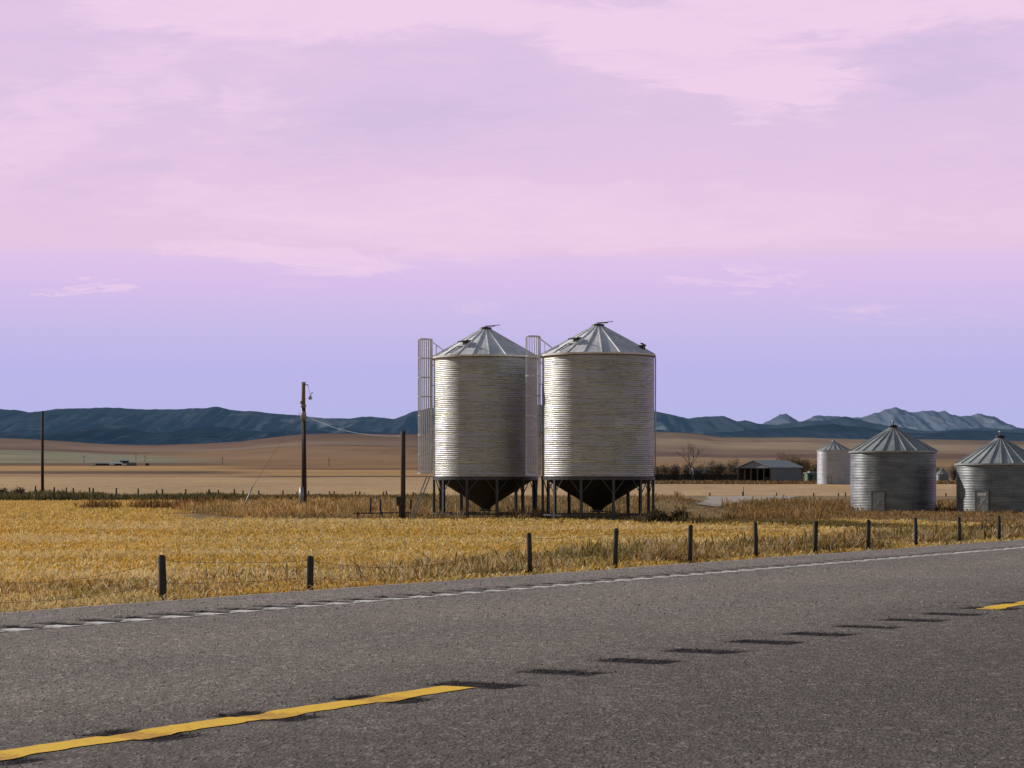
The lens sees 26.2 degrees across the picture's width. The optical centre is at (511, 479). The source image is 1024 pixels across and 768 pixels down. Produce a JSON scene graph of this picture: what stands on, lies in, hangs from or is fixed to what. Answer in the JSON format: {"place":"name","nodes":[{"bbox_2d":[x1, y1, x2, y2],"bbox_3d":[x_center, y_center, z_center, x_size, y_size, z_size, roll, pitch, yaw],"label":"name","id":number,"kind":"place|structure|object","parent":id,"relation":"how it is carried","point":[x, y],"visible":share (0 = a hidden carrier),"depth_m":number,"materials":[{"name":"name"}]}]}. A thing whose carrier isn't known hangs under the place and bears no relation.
{"place":"outdoors","nodes":[
{"label":"outdoors","id":0,"kind":"place"},
{"bbox_2d":[91,463,107,465],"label":"farm building","id":1,"kind":"structure","parent":0,"point":[101,464],"depth_m":1177.27,"materials":[{"name":"grey metal"}]},
{"bbox_2d":[108,462,122,465],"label":"farm building","id":2,"kind":"structure","parent":0,"point":[117,463],"depth_m":1172.92,"materials":[{"name":"white metal"}]},
{"bbox_2d":[120,459,128,463],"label":"farm building","id":3,"kind":"structure","parent":0,"point":[124,461],"depth_m":1188.93,"materials":[{"name":"white metal"}]},
{"bbox_2d":[125,463,136,465],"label":"farm building","id":4,"kind":"structure","parent":0,"point":[131,464],"depth_m":1168.40,"materials":[{"name":"grey metal"}]},
{"bbox_2d":[0,539,1023,767],"bbox_3d":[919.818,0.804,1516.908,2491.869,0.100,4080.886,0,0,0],"label":"road","id":5,"kind":"structure","parent":0,"point":[455,709],"depth_m":8.62,"materials":[{"name":"grey asphalt"}]},
{"bbox_2d":[0,601,1023,759],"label":"line","id":6,"kind":"object","parent":5,"relation":"on","point":[142,734],"visible":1,"depth_m":6.85,"materials":[{"name":"yellow paint"}]},
{"bbox_2d":[0,547,1023,631],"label":"edge line","id":7,"kind":"object","parent":5,"relation":"on","point":[162,617],"visible":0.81,"depth_m":14.46,"materials":[{"name":"white paint"}]},
{"bbox_2d":[0,432,1023,609],"bbox_3d":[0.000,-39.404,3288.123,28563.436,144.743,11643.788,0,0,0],"label":"ground","id":8,"kind":"structure","parent":0,"point":[368,464],"depth_m":1123.65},
{"bbox_2d":[8,486,25,494],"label":"shrub","id":9,"kind":"object","parent":8,"relation":"on","point":[18,490],"visible":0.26,"depth_m":218.73,"materials":[{"name":"brown plant"}]},
{"bbox_2d":[41,411,43,492],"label":"wooden pole","id":10,"kind":"object","parent":8,"relation":"on","point":[42,450],"visible":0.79,"depth_m":213.88,"materials":[{"name":"brown wood"}]},
{"bbox_2d":[0,499,290,521],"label":"field stubble","id":11,"kind":"object","parent":8,"relation":"on","point":[64,509],"visible":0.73,"depth_m":131.76,"materials":[{"name":"yellow plant"}]},
{"bbox_2d":[73,496,221,508],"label":"russet weeds","id":12,"kind":"object","parent":8,"relation":"on","point":[164,503],"visible":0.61,"depth_m":149.08,"materials":[{"name":"brown plant"}]},
{"bbox_2d":[158,554,166,600],"bbox_3d":[-7.272,2.101,45.750,0.186,1.109,0.160,0,0,0],"label":"fence post","id":13,"kind":"object","parent":8,"relation":"on","point":[162,576],"visible":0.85,"depth_m":45.68,"materials":[{"name":"brown wood"}]},
{"bbox_2d":[0,531,1018,602],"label":"fence wire","id":14,"kind":"object","parent":13,"relation":"attached to","point":[482,570],"visible":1,"depth_m":55.16,"materials":[{"name":"grey metal"}]},
{"bbox_2d":[30,519,1004,582],"bbox_3d":[5.792,1.803,67.080,0.008,0.633,64.283,0,0,31],"label":"fence wire","id":15,"kind":"object","parent":13,"relation":"attached to","point":[435,564],"visible":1,"depth_m":53.07,"materials":[{"name":"grey metal"}]},
{"bbox_2d":[0,487,437,501],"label":"bank weeds","id":16,"kind":"object","parent":8,"relation":"on","point":[36,495],"visible":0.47,"depth_m":207.13,"materials":[{"name":"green plant"}]},
{"bbox_2d":[243,486,252,506],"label":"guy wire guard","id":17,"kind":"object","parent":8,"relation":"on","point":[248,496],"visible":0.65,"depth_m":151.96,"materials":[{"name":"grey metal"}]},
{"bbox_2d":[300,382,307,506],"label":"utility pole","id":18,"kind":"object","parent":8,"relation":"on","point":[303,492],"visible":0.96,"depth_m":155.86,"materials":[{"name":"brown wood"}]},
{"bbox_2d":[307,555,313,589],"bbox_3d":[-4.598,2.185,50.110,0.161,0.938,0.160,0,0,0],"label":"fence post","id":19,"kind":"object","parent":8,"relation":"on","point":[310,572],"visible":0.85,"depth_m":50.04,"materials":[{"name":"brown wood"}]},
{"bbox_2d":[370,497,371,517],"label":"stub post","id":20,"kind":"object","parent":8,"relation":"on","point":[370,506],"visible":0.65,"depth_m":118.46,"materials":[{"name":"brown wood"}]},
{"bbox_2d":[396,497,402,517],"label":"meter box","id":21,"kind":"object","parent":8,"relation":"on","point":[399,501],"visible":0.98,"depth_m":113.06,"materials":[{"name":"black metal"}]},
{"bbox_2d":[401,431,405,518],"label":"wooden pole","id":22,"kind":"object","parent":8,"relation":"on","point":[403,510],"visible":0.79,"depth_m":113.40,"materials":[{"name":"brown wood"}]},
{"bbox_2d":[410,476,429,518],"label":"leaning ladder","id":23,"kind":"object","parent":8,"relation":"on","point":[419,496],"visible":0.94,"depth_m":114.53,"materials":[{"name":"metal"}]},
{"bbox_2d":[418,325,537,517],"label":"hopper bin","id":24,"kind":"object","parent":8,"relation":"on","point":[479,398],"visible":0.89,"depth_m":115.99,"materials":[{"name":"metal"}]},
{"bbox_2d":[0,516,1023,611],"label":"field stubble","id":25,"kind":"object","parent":8,"relation":"on","point":[67,548],"visible":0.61,"depth_m":81.96,"materials":[{"name":"yellow plant"}]},
{"bbox_2d":[0,514,1023,611],"label":"roadside grass","id":26,"kind":"structure","parent":8,"relation":"on","point":[772,545],"depth_m":64.03,"materials":[{"name":"yellow plant"}]},
{"bbox_2d":[526,533,531,573],"bbox_3d":[0.463,2.026,58.448,0.165,1.259,0.137,0,0,0],"label":"fence post","id":27,"kind":"object","parent":8,"relation":"on","point":[529,552],"visible":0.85,"depth_m":58.39,"materials":[{"name":"brown wood"}]},
{"bbox_2d":[525,321,655,519],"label":"hopper bin","id":28,"kind":"object","parent":8,"relation":"on","point":[597,405],"visible":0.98,"depth_m":111.73,"materials":[{"name":"metal"}]},
{"bbox_2d":[172,489,1023,523],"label":"field weeds","id":29,"kind":"object","parent":8,"relation":"on","point":[318,507],"visible":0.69,"depth_m":132.82,"materials":[{"name":"brown plant"}]},
{"bbox_2d":[353,511,410,517],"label":"rail","id":30,"kind":"object","parent":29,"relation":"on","point":[381,513],"visible":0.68,"depth_m":116.47,"materials":[{"name":"brown wood"}]},
{"bbox_2d":[613,528,618,568],"bbox_3d":[2.943,2.010,62.467,0.172,1.290,0.142,0,0,0],"label":"fence post","id":31,"kind":"object","parent":8,"relation":"on","point":[615,548],"visible":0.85,"depth_m":62.41,"materials":[{"name":"brown wood"}]},
{"bbox_2d":[645,506,667,522],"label":"shrub","id":32,"kind":"object","parent":8,"relation":"on","point":[653,515],"visible":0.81,"depth_m":108.76,"materials":[{"name":"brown plant"}]},
{"bbox_2d":[654,463,666,481],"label":"shrub","id":33,"kind":"object","parent":8,"relation":"on","point":[657,471],"visible":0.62,"depth_m":417.25,"materials":[{"name":"brown plant"}]},
{"bbox_2d":[659,462,677,480],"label":"shrub","id":34,"kind":"object","parent":8,"relation":"on","point":[666,470],"visible":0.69,"depth_m":419.08,"materials":[{"name":"brown plant"}]},
{"bbox_2d":[667,506,690,521],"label":"shrub","id":35,"kind":"object","parent":8,"relation":"on","point":[676,513],"visible":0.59,"depth_m":109.16,"materials":[{"name":"brown plant"}]},
{"bbox_2d":[671,464,686,474],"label":"shrub","id":36,"kind":"object","parent":8,"relation":"on","point":[676,470],"visible":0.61,"depth_m":419.02,"materials":[{"name":"brown plant"}]},
{"bbox_2d":[675,443,703,474],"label":"bare tree","id":37,"kind":"object","parent":8,"relation":"on","point":[697,454],"visible":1,"depth_m":416.85,"materials":[{"name":"brown plant"}]},
{"bbox_2d":[681,462,698,474],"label":"shrub","id":38,"kind":"object","parent":8,"relation":"on","point":[686,470],"visible":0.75,"depth_m":418.17,"materials":[{"name":"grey plant"}]},
{"bbox_2d":[688,525,692,562],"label":"fence post","id":39,"kind":"object","parent":8,"relation":"on","point":[690,535],"visible":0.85,"depth_m":66.42,"materials":[{"name":"brown wood"}]},
{"bbox_2d":[650,474,737,480],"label":"windbreak fence","id":40,"kind":"object","parent":8,"relation":"on","point":[696,477],"visible":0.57,"depth_m":413.37,"materials":[{"name":"brown wood"}]},
{"bbox_2d":[694,462,708,474],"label":"shrub","id":41,"kind":"object","parent":8,"relation":"on","point":[700,469],"visible":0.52,"depth_m":419.46,"materials":[{"name":"grey plant"}]},
{"bbox_2d":[704,460,719,480],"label":"shrub","id":42,"kind":"object","parent":8,"relation":"on","point":[711,471],"visible":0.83,"depth_m":417.11,"materials":[{"name":"brown plant"}]},
{"bbox_2d":[713,461,729,474],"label":"shrub","id":43,"kind":"object","parent":8,"relation":"on","point":[721,468],"visible":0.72,"depth_m":416.25,"materials":[{"name":"brown plant"}]},
{"bbox_2d":[724,456,739,474],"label":"shrub","id":44,"kind":"object","parent":8,"relation":"on","point":[732,469],"visible":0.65,"depth_m":418.73,"materials":[{"name":"brown plant"}]},
{"bbox_2d":[695,496,799,506],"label":"gravel drive","id":45,"kind":"structure","parent":8,"relation":"on","point":[712,500],"depth_m":232.16,"materials":[{"name":"grey gravel"}]},
{"bbox_2d":[753,522,757,557],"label":"fence post","id":46,"kind":"object","parent":8,"relation":"on","point":[755,531],"visible":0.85,"depth_m":70.45,"materials":[{"name":"brown wood"}]},
{"bbox_2d":[736,460,803,481],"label":"pole shed","id":47,"kind":"structure","parent":8,"relation":"on","point":[778,470],"depth_m":400.54,"materials":[{"name":"metal"}]},
{"bbox_2d":[777,452,793,462],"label":"shrub","id":48,"kind":"object","parent":8,"relation":"on","point":[784,458],"visible":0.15,"depth_m":443.18,"materials":[{"name":"brown plant"}]},
{"bbox_2d":[788,452,805,479],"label":"shrub","id":49,"kind":"object","parent":8,"relation":"on","point":[797,462],"visible":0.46,"depth_m":444.28,"materials":[{"name":"brown plant"}]},
{"bbox_2d":[645,479,955,484],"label":"dry verge","id":50,"kind":"structure","parent":8,"relation":"on","point":[812,481],"depth_m":370.73,"materials":[{"name":"brown plant"}]},
{"bbox_2d":[633,511,980,530],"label":"furrow weeds","id":51,"kind":"object","parent":8,"relation":"on","point":[698,520],"visible":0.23,"depth_m":105.77,"materials":[{"name":"brown plant"}]},
{"bbox_2d":[801,455,814,480],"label":"shrub","id":52,"kind":"object","parent":8,"relation":"on","point":[806,465],"visible":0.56,"depth_m":446.03,"materials":[{"name":"brown plant"}]},
{"bbox_2d":[805,471,816,481],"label":"green hut","id":53,"kind":"object","parent":8,"relation":"on","point":[810,475],"visible":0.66,"depth_m":424.04,"materials":[{"name":"paint"}]},
{"bbox_2d":[809,461,816,470],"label":"shrub","id":54,"kind":"object","parent":8,"relation":"on","point":[814,468],"visible":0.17,"depth_m":440.91,"materials":[{"name":"brown plant"}]},
{"bbox_2d":[813,521,817,552],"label":"fence post","id":55,"kind":"object","parent":8,"relation":"on","point":[815,540],"visible":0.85,"depth_m":74.46,"materials":[{"name":"brown wood"}]},
{"bbox_2d":[816,440,849,483],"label":"grain bin","id":56,"kind":"object","parent":8,"relation":"on","point":[833,461],"visible":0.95,"depth_m":364.71,"materials":[{"name":"metal"}]},
{"bbox_2d":[827,477,831,482],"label":"door","id":57,"kind":"structure","parent":56,"relation":"in","point":[829,479],"depth_m":364.36,"materials":[{"name":"metal"}]},
{"bbox_2d":[866,520,870,549],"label":"fence post","id":58,"kind":"object","parent":8,"relation":"on","point":[868,529],"visible":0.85,"depth_m":78.48,"materials":[{"name":"brown wood"}]},
{"bbox_2d":[849,420,937,511],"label":"grain bin","id":59,"kind":"object","parent":8,"relation":"on","point":[893,466],"visible":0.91,"depth_m":141.72,"materials":[{"name":"metal"}]},
{"bbox_2d":[871,491,885,511],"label":"door","id":60,"kind":"structure","parent":59,"relation":"in","point":[878,498],"depth_m":141.54,"materials":[{"name":"metal"}]},
{"bbox_2d":[913,518,917,546],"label":"fence post","id":61,"kind":"object","parent":8,"relation":"on","point":[915,532],"visible":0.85,"depth_m":82.50,"materials":[{"name":"brown wood"}]},
{"bbox_2d":[936,468,948,480],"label":"grain bin","id":62,"kind":"object","parent":8,"relation":"on","point":[942,474],"visible":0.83,"depth_m":478.89,"materials":[{"name":"metal"}]},
{"bbox_2d":[948,465,955,479],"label":"shrub","id":63,"kind":"object","parent":8,"relation":"on","point":[953,473],"visible":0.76,"depth_m":499.35,"materials":[{"name":"brown plant"}]},
{"bbox_2d":[957,517,960,542],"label":"fence post","id":64,"kind":"object","parent":8,"relation":"on","point":[959,528],"visible":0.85,"depth_m":86.52,"materials":[{"name":"brown wood"}]},
{"bbox_2d":[954,430,1023,512],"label":"grain bin","id":65,"kind":"object","parent":8,"relation":"on","point":[990,475],"visible":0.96,"depth_m":137.57,"materials":[{"name":"metal"}]},
{"bbox_2d":[975,490,989,512],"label":"door","id":66,"kind":"structure","parent":65,"relation":"in","point":[982,498],"depth_m":137.52,"materials":[{"name":"metal"}]},
{"bbox_2d":[997,516,1000,540],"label":"fence post","id":67,"kind":"object","parent":8,"relation":"on","point":[999,527],"visible":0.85,"depth_m":90.54,"materials":[{"name":"brown wood"}]},
{"bbox_2d":[0,405,1023,434],"bbox_3d":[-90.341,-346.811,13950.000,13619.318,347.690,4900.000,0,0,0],"label":"foothills","id":68,"kind":"structure","parent":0,"point":[146,420],"depth_m":14285.26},
{"bbox_2d":[0,424,1023,444],"bbox_3d":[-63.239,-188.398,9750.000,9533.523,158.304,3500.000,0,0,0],"label":"foothills","id":69,"kind":"structure","parent":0,"point":[194,435],"depth_m":9957.14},
{"bbox_2d":[0,0,1023,427],"label":"sky","id":70,"kind":"structure","parent":0,"point":[803,210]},
{"bbox_2d":[763,407,1023,430],"bbox_3d":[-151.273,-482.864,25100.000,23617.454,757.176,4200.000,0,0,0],"label":"mountains","id":71,"kind":"structure","parent":0,"point":[931,420],"depth_m":25496.32,"materials":[{"name":"stone"}]}
]}

